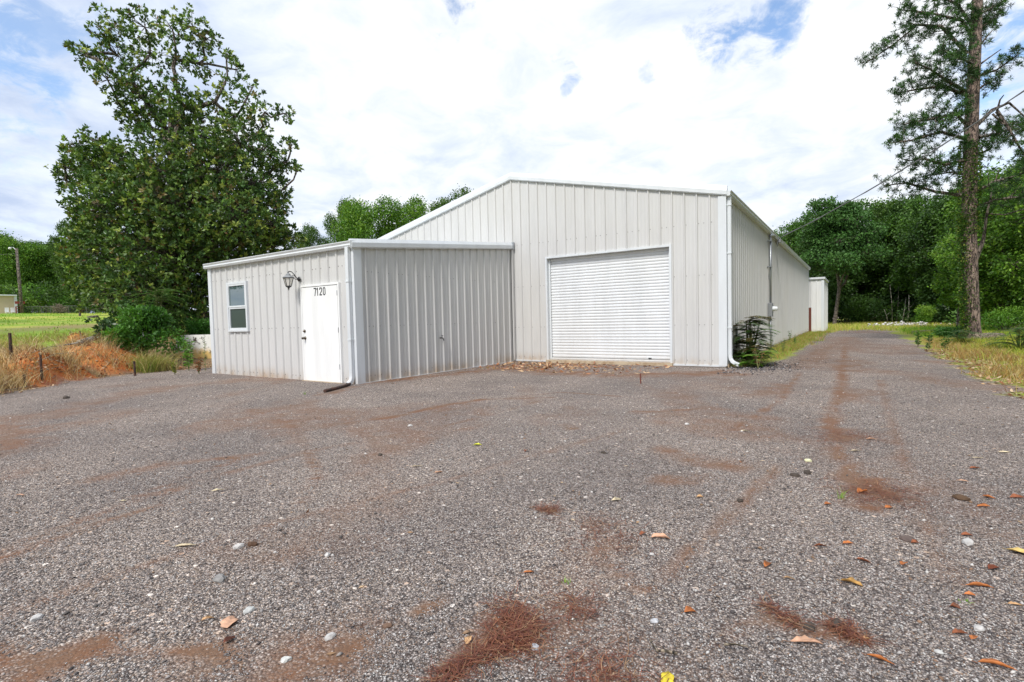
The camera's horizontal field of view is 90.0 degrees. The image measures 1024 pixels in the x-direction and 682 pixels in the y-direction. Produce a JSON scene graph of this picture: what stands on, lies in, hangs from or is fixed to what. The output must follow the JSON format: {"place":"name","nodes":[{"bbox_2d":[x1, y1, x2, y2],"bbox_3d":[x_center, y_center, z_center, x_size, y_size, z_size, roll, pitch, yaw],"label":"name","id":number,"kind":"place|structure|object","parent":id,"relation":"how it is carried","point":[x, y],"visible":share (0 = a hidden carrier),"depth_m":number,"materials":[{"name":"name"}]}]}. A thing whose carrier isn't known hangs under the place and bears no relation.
{"place":"outdoors","nodes":[
{"label":"outdoors","id":0,"kind":"place"},
{"bbox_2d":[0,327,201,348],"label":"meadow grass","id":1,"kind":"structure","parent":0,"point":[14,342],"depth_m":18.57,"materials":[{"name":"plant"}]},
{"bbox_2d":[0,317,1023,681],"bbox_3d":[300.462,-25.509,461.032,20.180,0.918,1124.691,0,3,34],"label":"gravel lot","id":2,"kind":"structure","parent":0,"point":[858,383],"depth_m":3.50,"materials":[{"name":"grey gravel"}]},
{"bbox_2d":[30,613,43,622],"bbox_3d":[-2.132,1.242,2.295,0.038,0.028,0.052,0,3,34],"label":"stone","id":3,"kind":"object","parent":2,"relation":"on","point":[38,616],"visible":1,"depth_m":2.28,"materials":[{"name":"white stone"}]},
{"bbox_2d":[0,333,102,393],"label":"straw tussocks","id":4,"kind":"object","parent":2,"relation":"on","point":[5,384],"visible":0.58,"depth_m":12.09,"materials":[{"name":"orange plant"}]},
{"bbox_2d":[0,349,210,393],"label":"leaf litter","id":5,"kind":"object","parent":2,"relation":"on","point":[79,372],"visible":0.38,"depth_m":12.82,"materials":[{"name":"brown plant"}]},
{"bbox_2d":[179,341,194,369],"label":"weed plant","id":6,"kind":"object","parent":2,"relation":"on","point":[188,360],"visible":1,"depth_m":15.22,"materials":[{"name":"green plant"}]},
{"bbox_2d":[212,573,225,582],"bbox_3d":[-1.488,1.209,2.603,0.077,0.040,0.054,0,3,34],"label":"stone","id":7,"kind":"object","parent":2,"relation":"on","point":[219,578],"visible":1,"depth_m":2.59,"materials":[{"name":"stone"}]},
{"bbox_2d":[220,616,238,627],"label":"fallen leaf","id":8,"kind":"object","parent":2,"relation":"on","point":[227,621],"visible":1,"depth_m":2.23,"materials":[{"name":"beige plant"}]},
{"bbox_2d":[323,383,350,392],"bbox_3d":[-3.436,0.916,10.173,0.107,0.067,1.153,-1,2,6],"label":"drain pipe","id":9,"kind":"object","parent":2,"relation":"on","point":[336,388],"visible":1,"depth_m":9.98,"materials":[{"name":"brown plastic"}]},
{"bbox_2d":[411,577,613,681],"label":"pine straw","id":10,"kind":"object","parent":2,"relation":"on","point":[521,636],"visible":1,"depth_m":2.07,"materials":[{"name":"brown plant"}]},
{"bbox_2d":[97,339,1020,678],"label":"leaf litter","id":11,"kind":"object","parent":2,"relation":"on","point":[573,519],"visible":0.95,"depth_m":3.50,"materials":[{"name":"brown plant"}]},
{"bbox_2d":[478,361,669,375],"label":"leaf litter","id":12,"kind":"object","parent":2,"relation":"on","point":[547,365],"visible":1,"depth_m":13.52,"materials":[{"name":"brown plant"}]},
{"bbox_2d":[649,639,676,654],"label":"twig","id":13,"kind":"object","parent":2,"relation":"on","point":[666,651],"visible":1,"depth_m":1.94,"materials":[{"name":"brown wood"}]},
{"bbox_2d":[660,671,673,681],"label":"fallen leaf","id":14,"kind":"object","parent":2,"relation":"on","point":[670,676],"visible":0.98,"depth_m":1.83,"materials":[{"name":"yellow plant"}]},
{"bbox_2d":[534,588,897,681],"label":"pine straw","id":15,"kind":"object","parent":2,"relation":"on","point":[854,633],"visible":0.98,"depth_m":2.00,"materials":[{"name":"brown plant"}]},
{"bbox_2d":[527,422,950,569],"bbox_3d":[2.252,1.065,4.001,4.625,0.092,1.966,-3,3,-38],"label":"pine straw","id":16,"kind":"object","parent":2,"relation":"on","point":[624,534],"visible":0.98,"depth_m":3.48,"materials":[{"name":"brown plant"}]},
{"bbox_2d":[736,351,778,366],"bbox_3d":[5.920,0.449,12.417,1.061,0.445,0.865,0,3,22],"label":"mimosa shrub","id":17,"kind":"object","parent":2,"relation":"on","point":[752,362],"visible":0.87,"depth_m":12.36,"materials":[{"name":"green plant"}]},
{"bbox_2d":[718,358,836,374],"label":"slate chips","id":18,"kind":"object","parent":2,"relation":"on","point":[760,367],"visible":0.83,"depth_m":12.09,"materials":[{"name":"stone"}]},
{"bbox_2d":[784,635,822,643],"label":"fallen leaf","id":19,"kind":"object","parent":2,"relation":"on","point":[804,638],"visible":1,"depth_m":2.01,"materials":[{"name":"beige plant"}]},
{"bbox_2d":[803,622,814,631],"bbox_3d":[1.227,1.177,2.104,0.057,0.032,0.042,-3,3,-38],"label":"clod","id":20,"kind":"object","parent":2,"relation":"on","point":[810,626],"visible":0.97,"depth_m":2.09,"materials":[{"name":"stone"}]},
{"bbox_2d":[862,653,894,664],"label":"fallen leaf","id":21,"kind":"object","parent":2,"relation":"on","point":[880,657],"visible":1,"depth_m":1.89,"materials":[{"name":"orange plant"}]},
{"bbox_2d":[899,535,914,543],"bbox_3d":[2.232,1.119,2.884,0.059,0.044,0.086,-2,3,-22],"label":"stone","id":22,"kind":"object","parent":2,"relation":"on","point":[906,538],"visible":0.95,"depth_m":2.87,"materials":[{"name":"stone"}]},
{"bbox_2d":[924,333,933,348],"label":"weed plant","id":23,"kind":"object","parent":2,"relation":"on","point":[929,338],"visible":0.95,"depth_m":16.08,"materials":[{"name":"green plant"}]},
{"bbox_2d":[952,494,970,500],"bbox_3d":[3.082,1.078,3.509,0.100,0.044,0.075,0,3,34],"label":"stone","id":24,"kind":"object","parent":2,"relation":"on","point":[961,497],"visible":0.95,"depth_m":3.49,"materials":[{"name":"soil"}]},
{"bbox_2d":[961,538,973,545],"bbox_3d":[2.516,1.112,2.823,0.072,0.040,0.051,-2,3,-24],"label":"stone","id":25,"kind":"object","parent":2,"relation":"on","point":[968,541],"visible":0.99,"depth_m":2.81,"materials":[{"name":"white stone"}]},
{"bbox_2d":[971,658,1017,670],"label":"fallen leaf","id":26,"kind":"object","parent":2,"relation":"on","point":[993,661],"visible":1,"depth_m":1.84,"materials":[{"name":"orange plant"}]},
{"bbox_2d":[0,313,1023,396],"bbox_3d":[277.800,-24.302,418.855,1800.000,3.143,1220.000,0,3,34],"label":"ground","id":27,"kind":"structure","parent":0,"point":[21,327],"depth_m":15.89,"materials":[{"name":"green plant"}]},
{"bbox_2d":[0,294,17,313],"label":"cream building","id":28,"kind":"structure","parent":27,"relation":"on","point":[7,301],"depth_m":57.23,"materials":[{"name":"beige paint"}]},
{"bbox_2d":[8,333,12,358],"bbox_3d":[-11.871,0.213,12.120,0.071,0.811,0.066,0,3,34],"label":"metal stake","id":29,"kind":"object","parent":27,"relation":"on","point":[10,341],"visible":0.68,"depth_m":12.09,"materials":[{"name":"brown metal"}]},
{"bbox_2d":[8,247,23,313],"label":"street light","id":30,"kind":"object","parent":27,"relation":"on","point":[19,283],"visible":0.91,"depth_m":56.90,"materials":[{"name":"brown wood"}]},
{"bbox_2d":[1,282,35,312],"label":"bush","id":31,"kind":"object","parent":27,"relation":"on","point":[25,304],"visible":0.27,"depth_m":64.18,"materials":[{"name":"green plant"}]},
{"bbox_2d":[0,282,44,313],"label":"bush","id":32,"kind":"object","parent":27,"relation":"on","point":[17,294],"visible":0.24,"depth_m":63.31,"materials":[{"name":"green plant"}]},
{"bbox_2d":[0,235,53,304],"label":"deciduous tree","id":33,"kind":"object","parent":27,"relation":"on","point":[7,261],"visible":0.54,"depth_m":66.82,"materials":[{"name":"green plant"}]},
{"bbox_2d":[1,241,58,312],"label":"deciduous tree","id":34,"kind":"object","parent":27,"relation":"on","point":[31,264],"visible":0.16,"depth_m":68.07,"materials":[{"name":"green plant"}]},
{"bbox_2d":[15,282,59,312],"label":"bush","id":35,"kind":"object","parent":27,"relation":"on","point":[24,288],"visible":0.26,"depth_m":62.68,"materials":[{"name":"green plant"}]},
{"bbox_2d":[20,244,60,287],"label":"deciduous tree","id":36,"kind":"object","parent":27,"relation":"on","point":[48,252],"visible":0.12,"depth_m":69.33,"materials":[{"name":"green plant"}]},
{"bbox_2d":[25,280,82,312],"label":"bush","id":37,"kind":"object","parent":27,"relation":"on","point":[51,293],"visible":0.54,"depth_m":61.99,"materials":[{"name":"green plant"}]},
{"bbox_2d":[44,303,76,312],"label":"brush pile","id":38,"kind":"object","parent":27,"relation":"on","point":[59,309],"visible":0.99,"depth_m":51.84,"materials":[{"name":"brown wood"}]},
{"bbox_2d":[23,305,113,312],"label":"wire fence","id":39,"kind":"object","parent":27,"relation":"on","point":[57,308],"visible":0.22,"depth_m":59.94,"materials":[{"name":"grey metal"}]},
{"bbox_2d":[47,289,93,312],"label":"bush","id":40,"kind":"object","parent":27,"relation":"on","point":[65,302],"visible":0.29,"depth_m":61.38,"materials":[{"name":"green plant"}]},
{"bbox_2d":[45,218,96,315],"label":"deciduous tree","id":41,"kind":"object","parent":27,"relation":"on","point":[60,272],"visible":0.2,"depth_m":42.75,"materials":[{"name":"green plant"}]},
{"bbox_2d":[63,336,101,345],"bbox_3d":[-14.365,-0.265,17.763,0.368,0.688,8.192,-3,3,-31],"label":"fallen log","id":42,"kind":"object","parent":27,"relation":"on","point":[89,340],"visible":0.39,"depth_m":15.16,"materials":[{"name":"grey wood"}]},
{"bbox_2d":[0,328,175,386],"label":"dry grass","id":43,"kind":"structure","parent":27,"relation":"on","point":[72,350],"depth_m":14.92,"materials":[{"name":"beige plant"}]},
{"bbox_2d":[0,312,184,338],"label":"lawn","id":44,"kind":"structure","parent":27,"relation":"on","point":[70,316],"depth_m":36.48,"materials":[{"name":"green plant"}]},
{"bbox_2d":[5,332,183,388],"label":"clay crumbs","id":45,"kind":"object","parent":27,"relation":"on","point":[55,369],"visible":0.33,"depth_m":13.49,"materials":[{"name":"soil"}]},
{"bbox_2d":[0,332,210,389],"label":"dead stalks","id":46,"kind":"object","parent":27,"relation":"on","point":[81,353],"visible":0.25,"depth_m":14.00,"materials":[{"name":"brown plant"}]},
{"bbox_2d":[91,318,120,343],"bbox_3d":[-13.565,-0.299,17.187,1.143,1.044,0.984,0,3,34],"label":"magnolia sapling","id":47,"kind":"object","parent":27,"relation":"on","point":[103,324],"visible":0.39,"depth_m":16.96,"materials":[{"name":"green plant"}]},
{"bbox_2d":[46,328,182,378],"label":"straw tussocks","id":48,"kind":"object","parent":27,"relation":"on","point":[104,350],"visible":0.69,"depth_m":14.48,"materials":[{"name":"beige plant"}]},
{"bbox_2d":[99,304,187,356],"bbox_3d":[-11.546,-0.343,16.274,2.276,1.756,1.677,-2,2,-8],"label":"bush","id":49,"kind":"object","parent":27,"relation":"on","point":[152,323],"visible":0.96,"depth_m":16.00,"materials":[{"name":"green plant"}]},
{"bbox_2d":[115,348,177,373],"bbox_3d":[-10.679,0.563,15.034,1.966,0.706,1.917,0,3,34],"label":"grass tuft","id":50,"kind":"object","parent":27,"relation":"on","point":[150,363],"visible":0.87,"depth_m":14.90,"materials":[{"name":"green plant"}]},
{"bbox_2d":[124,352,182,370],"bbox_3d":[-10.604,0.615,15.329,1.661,0.569,1.432,-2,3,-25],"label":"grass tuft","id":51,"kind":"object","parent":27,"relation":"on","point":[168,358],"visible":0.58,"depth_m":15.32,"materials":[{"name":"green plant"}]},
{"bbox_2d":[124,287,192,330],"bbox_3d":[-13.389,-1.067,19.466,2.152,1.938,2.163,0,3,34],"label":"mimosa shrub","id":52,"kind":"object","parent":27,"relation":"on","point":[158,303],"visible":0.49,"depth_m":19.51,"materials":[{"name":"green plant"}]},
{"bbox_2d":[42,2,308,335],"bbox_3d":[-15.505,-7.483,23.097,11.308,15.105,8.681,0,3,34],"label":"magnolia tree","id":53,"kind":"object","parent":27,"relation":"on","point":[176,232],"visible":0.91,"depth_m":21.92,"materials":[{"name":"green plant"}]},
{"bbox_2d":[172,334,211,358],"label":"block wall","id":54,"kind":"structure","parent":27,"relation":"on","point":[198,345],"depth_m":17.27,"materials":[{"name":"white concrete"}]},
{"bbox_2d":[182,317,209,334],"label":"bush","id":55,"kind":"object","parent":27,"relation":"on","point":[202,327],"visible":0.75,"depth_m":20.67,"materials":[{"name":"green plant"}]},
{"bbox_2d":[293,222,329,248],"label":"deciduous tree","id":56,"kind":"object","parent":27,"relation":"on","point":[310,237],"visible":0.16,"depth_m":49.39,"materials":[{"name":"green plant"}]},
{"bbox_2d":[322,198,352,242],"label":"deciduous tree","id":57,"kind":"object","parent":27,"relation":"on","point":[329,224],"visible":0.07,"depth_m":54.58,"materials":[{"name":"green plant"}]},
{"bbox_2d":[327,195,400,242],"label":"deciduous tree","id":58,"kind":"object","parent":27,"relation":"on","point":[359,220],"visible":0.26,"depth_m":49.37,"materials":[{"name":"green plant"}]},
{"bbox_2d":[371,194,429,236],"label":"deciduous tree","id":59,"kind":"object","parent":27,"relation":"on","point":[405,211],"visible":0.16,"depth_m":52.19,"materials":[{"name":"green plant"}]},
{"bbox_2d":[427,183,473,211],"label":"deciduous tree","id":60,"kind":"object","parent":27,"relation":"on","point":[442,202],"visible":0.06,"depth_m":57.76,"materials":[{"name":"green plant"}]},
{"bbox_2d":[203,172,810,384],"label":"metal building","id":61,"kind":"structure","parent":27,"relation":"on","point":[513,266],"depth_m":13.51,"materials":[{"name":"white metal"}]},
{"bbox_2d":[226,281,249,331],"bbox_3d":[-7.130,-0.892,13.350,0.965,1.290,0.112,0,3,34],"label":"window","id":62,"kind":"structure","parent":61,"relation":"in","point":[237,296],"depth_m":13.32,"materials":[{"name":"white plastic"}]},
{"bbox_2d":[282,271,300,289],"bbox_3d":[-5.022,-1.369,11.638,0.261,0.447,0.398,0,3,34],"label":"wall lantern","id":63,"kind":"object","parent":61,"relation":"attached to","point":[288,278],"depth_m":11.54,"materials":[{"name":"black metal"}]},
{"bbox_2d":[301,285,340,382],"bbox_3d":[-4.282,-0.153,11.393,1.284,2.118,0.136,0,3,34],"label":"entry door","id":64,"kind":"structure","parent":61,"relation":"in","point":[319,304],"depth_m":11.39,"materials":[{"name":"white paint"}]},
{"bbox_2d":[549,247,669,361],"bbox_3d":[2.627,-0.947,14.214,3.590,2.990,0.075,0,3,34],"label":"roll up door","id":65,"kind":"structure","parent":61,"relation":"in","point":[603,307],"depth_m":14.15,"materials":[{"name":"white metal"}]},
{"bbox_2d":[767,234,777,343],"bbox_3d":[9.320,-1.785,18.275,0.330,4.077,0.470,0,3,34],"label":"electric meter","id":66,"kind":"object","parent":61,"relation":"attached to","point":[771,307],"visible":0.94,"depth_m":18.18,"materials":[{"name":"grey metal"}]},
{"bbox_2d":[775,90,1023,246],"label":"service cable","id":67,"kind":"object","parent":61,"relation":"attached to","point":[778,241],"visible":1,"depth_m":16.05,"materials":[{"name":"grey plastic"}]},
{"bbox_2d":[732,315,779,363],"bbox_3d":[6.037,-0.004,13.056,1.480,1.288,1.408,0,3,34],"label":"mimosa shrub","id":68,"kind":"object","parent":27,"relation":"on","point":[749,330],"visible":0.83,"depth_m":12.92,"materials":[{"name":"green plant"}]},
{"bbox_2d":[729,329,835,367],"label":"wall weeds","id":69,"kind":"object","parent":27,"relation":"on","point":[806,337],"depth_m":20.50,"materials":[{"name":"green plant"}]},
{"bbox_2d":[774,217,814,276],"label":"deciduous tree","id":70,"kind":"object","parent":27,"relation":"on","point":[790,240],"visible":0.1,"depth_m":62.03,"materials":[{"name":"green plant"}]},
{"bbox_2d":[809,277,828,331],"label":"metal shed","id":71,"kind":"structure","parent":27,"relation":"on","point":[818,303],"depth_m":34.18,"materials":[{"name":"grey metal"}]},
{"bbox_2d":[794,232,867,317],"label":"deciduous tree","id":72,"kind":"object","parent":27,"relation":"on","point":[799,251],"visible":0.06,"depth_m":57.81,"materials":[{"name":"green plant"}]},
{"bbox_2d":[828,293,855,322],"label":"bush","id":73,"kind":"object","parent":27,"relation":"on","point":[831,307],"visible":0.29,"depth_m":56.49,"materials":[{"name":"green plant"}]},
{"bbox_2d":[791,194,899,323],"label":"deciduous tree","id":74,"kind":"object","parent":27,"relation":"on","point":[830,242],"visible":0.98,"depth_m":48.25,"materials":[{"name":"green plant"}]},
{"bbox_2d":[828,295,880,322],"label":"bush","id":75,"kind":"object","parent":27,"relation":"on","point":[852,315],"visible":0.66,"depth_m":55.56,"materials":[{"name":"green plant"}]},
{"bbox_2d":[814,225,895,317],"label":"deciduous tree","id":76,"kind":"object","parent":27,"relation":"on","point":[859,279],"visible":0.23,"depth_m":56.51,"materials":[{"name":"green plant"}]},
{"bbox_2d":[839,295,906,322],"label":"bush","id":77,"kind":"object","parent":27,"relation":"on","point":[873,313],"visible":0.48,"depth_m":54.90,"materials":[{"name":"green plant"}]},
{"bbox_2d":[852,195,894,297],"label":"deciduous tree","id":78,"kind":"object","parent":27,"relation":"on","point":[863,203],"visible":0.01,"depth_m":60.57,"materials":[{"name":"green plant"}]},
{"bbox_2d":[841,294,911,321],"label":"bush","id":79,"kind":"object","parent":27,"relation":"on","point":[882,302],"visible":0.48,"depth_m":54.49,"materials":[{"name":"green plant"}]},
{"bbox_2d":[861,299,917,322],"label":"bush","id":80,"kind":"object","parent":27,"relation":"on","point":[892,306],"visible":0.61,"depth_m":52.69,"materials":[{"name":"green plant"}]},
{"bbox_2d":[858,189,926,302],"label":"deciduous tree","id":81,"kind":"object","parent":27,"relation":"on","point":[885,207],"visible":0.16,"depth_m":54.88,"materials":[{"name":"green plant"}]},
{"bbox_2d":[864,199,924,310],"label":"deciduous tree","id":82,"kind":"object","parent":27,"relation":"on","point":[894,293],"visible":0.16,"depth_m":53.77,"materials":[{"name":"green plant"}]},
{"bbox_2d":[867,321,950,325],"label":"rubble heap","id":83,"kind":"object","parent":27,"relation":"on","point":[903,322],"visible":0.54,"depth_m":41.75,"materials":[{"name":"stone"}]},
{"bbox_2d":[878,189,950,302],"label":"deciduous tree","id":84,"kind":"object","parent":27,"relation":"on","point":[901,273],"visible":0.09,"depth_m":50.67,"materials":[{"name":"green plant"}]},
{"bbox_2d":[894,297,944,322],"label":"bush","id":85,"kind":"object","parent":27,"relation":"on","point":[912,315],"visible":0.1,"depth_m":48.99,"materials":[{"name":"green plant"}]},
{"bbox_2d":[910,304,938,323],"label":"bush","id":86,"kind":"object","parent":27,"relation":"on","point":[926,315],"visible":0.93,"depth_m":43.93,"materials":[{"name":"green plant"}]},
{"bbox_2d":[894,200,956,316],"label":"deciduous tree","id":87,"kind":"object","parent":27,"relation":"on","point":[917,239],"visible":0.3,"depth_m":46.29,"materials":[{"name":"green plant"}]},
{"bbox_2d":[914,299,956,323],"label":"bush","id":88,"kind":"object","parent":27,"relation":"on","point":[938,316],"visible":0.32,"depth_m":44.74,"materials":[{"name":"green plant"}]},
{"bbox_2d":[854,0,1023,337],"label":"pine tree","id":89,"kind":"object","parent":27,"relation":"on","point":[977,22],"visible":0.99,"depth_m":19.48,"materials":[{"name":"green plant"}]},
{"bbox_2d":[925,186,960,279],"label":"deciduous tree","id":90,"kind":"object","parent":27,"relation":"on","point":[944,224],"depth_m":44.62,"materials":[{"name":"green plant"}]},
{"bbox_2d":[927,233,959,326],"bbox_3d":[28.760,-3.737,32.963,3.312,6.434,3.958,0,3,34],"label":"deciduous tree","id":91,"kind":"object","parent":27,"relation":"on","point":[940,285],"visible":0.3,"depth_m":32.93,"materials":[{"name":"green plant"}]},
{"bbox_2d":[930,325,960,337],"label":"bush","id":92,"kind":"object","parent":27,"relation":"on","point":[943,329],"visible":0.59,"depth_m":20.66,"materials":[{"name":"green plant"}]},
{"bbox_2d":[937,330,982,343],"bbox_3d":[15.700,-0.118,17.963,1.299,0.582,1.461,0,3,34],"label":"mimosa shrub","id":93,"kind":"object","parent":27,"relation":"on","point":[963,335],"visible":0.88,"depth_m":17.89,"materials":[{"name":"green plant"}]},
{"bbox_2d":[905,327,1023,369],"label":"verge grass","id":94,"kind":"structure","parent":27,"relation":"on","point":[993,345],"depth_m":16.76,"materials":[{"name":"plant"}]},
{"bbox_2d":[931,216,1011,278],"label":"deciduous tree","id":95,"kind":"object","parent":27,"relation":"on","point":[951,230],"visible":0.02,"depth_m":41.20,"materials":[{"name":"green plant"}]},
{"bbox_2d":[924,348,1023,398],"bbox_3d":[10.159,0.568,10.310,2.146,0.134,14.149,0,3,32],"label":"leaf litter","id":96,"kind":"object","parent":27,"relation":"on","point":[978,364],"visible":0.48,"depth_m":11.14,"materials":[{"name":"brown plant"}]},
{"bbox_2d":[933,163,1023,328],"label":"deciduous tree","id":97,"kind":"object","parent":27,"relation":"on","point":[1001,281],"visible":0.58,"depth_m":26.18,"materials":[{"name":"green plant"}]},
{"bbox_2d":[943,308,1019,325],"bbox_3d":[34.807,-2.248,36.098,5.741,2.959,6.653,-1,2,0],"label":"bush","id":98,"kind":"object","parent":27,"relation":"on","point":[955,318],"visible":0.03,"depth_m":37.87,"materials":[{"name":"green plant"}]},
{"bbox_2d":[972,333,1005,340],"bbox_3d":[18.039,-0.145,19.344,1.295,0.346,0.333,-2,2,-13],"label":"log","id":99,"kind":"object","parent":27,"relation":"on","point":[988,335],"visible":0.5,"depth_m":19.18,"materials":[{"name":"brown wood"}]},
{"bbox_2d":[957,156,1022,247],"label":"deciduous tree","id":100,"kind":"object","parent":27,"relation":"on","point":[1012,159],"visible":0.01,"depth_m":37.81,"materials":[{"name":"green plant"}]},
{"bbox_2d":[979,327,1023,349],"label":"mimosa shrub","id":101,"kind":"object","parent":27,"relation":"on","point":[1019,340],"visible":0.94,"depth_m":15.04,"materials":[{"name":"green plant"}]},
{"bbox_2d":[980,305,1023,332],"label":"bush","id":102,"kind":"object","parent":27,"relation":"on","point":[1014,317],"visible":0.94,"depth_m":24.77,"materials":[{"name":"green plant"}]},
{"bbox_2d":[0,0,1023,312],"label":"sky","id":103,"kind":"structure","parent":0,"point":[768,101],"materials":[{"name":"white"}]},
{"bbox_2d":[826,320,1020,330],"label":"field grass","id":104,"kind":"structure","parent":0,"point":[847,325],"depth_m":39.33,"materials":[{"name":"plant"}]},
{"bbox_2d":[896,324,1023,339],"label":"shade grass","id":105,"kind":"structure","parent":0,"point":[922,328],"depth_m":28.88,"materials":[{"name":"plant"}]},
{"bbox_2d":[920,337,1023,393],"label":"grass","id":106,"kind":"structure","parent":0,"point":[1018,371],"depth_m":12.34,"materials":[{"name":"plant"}]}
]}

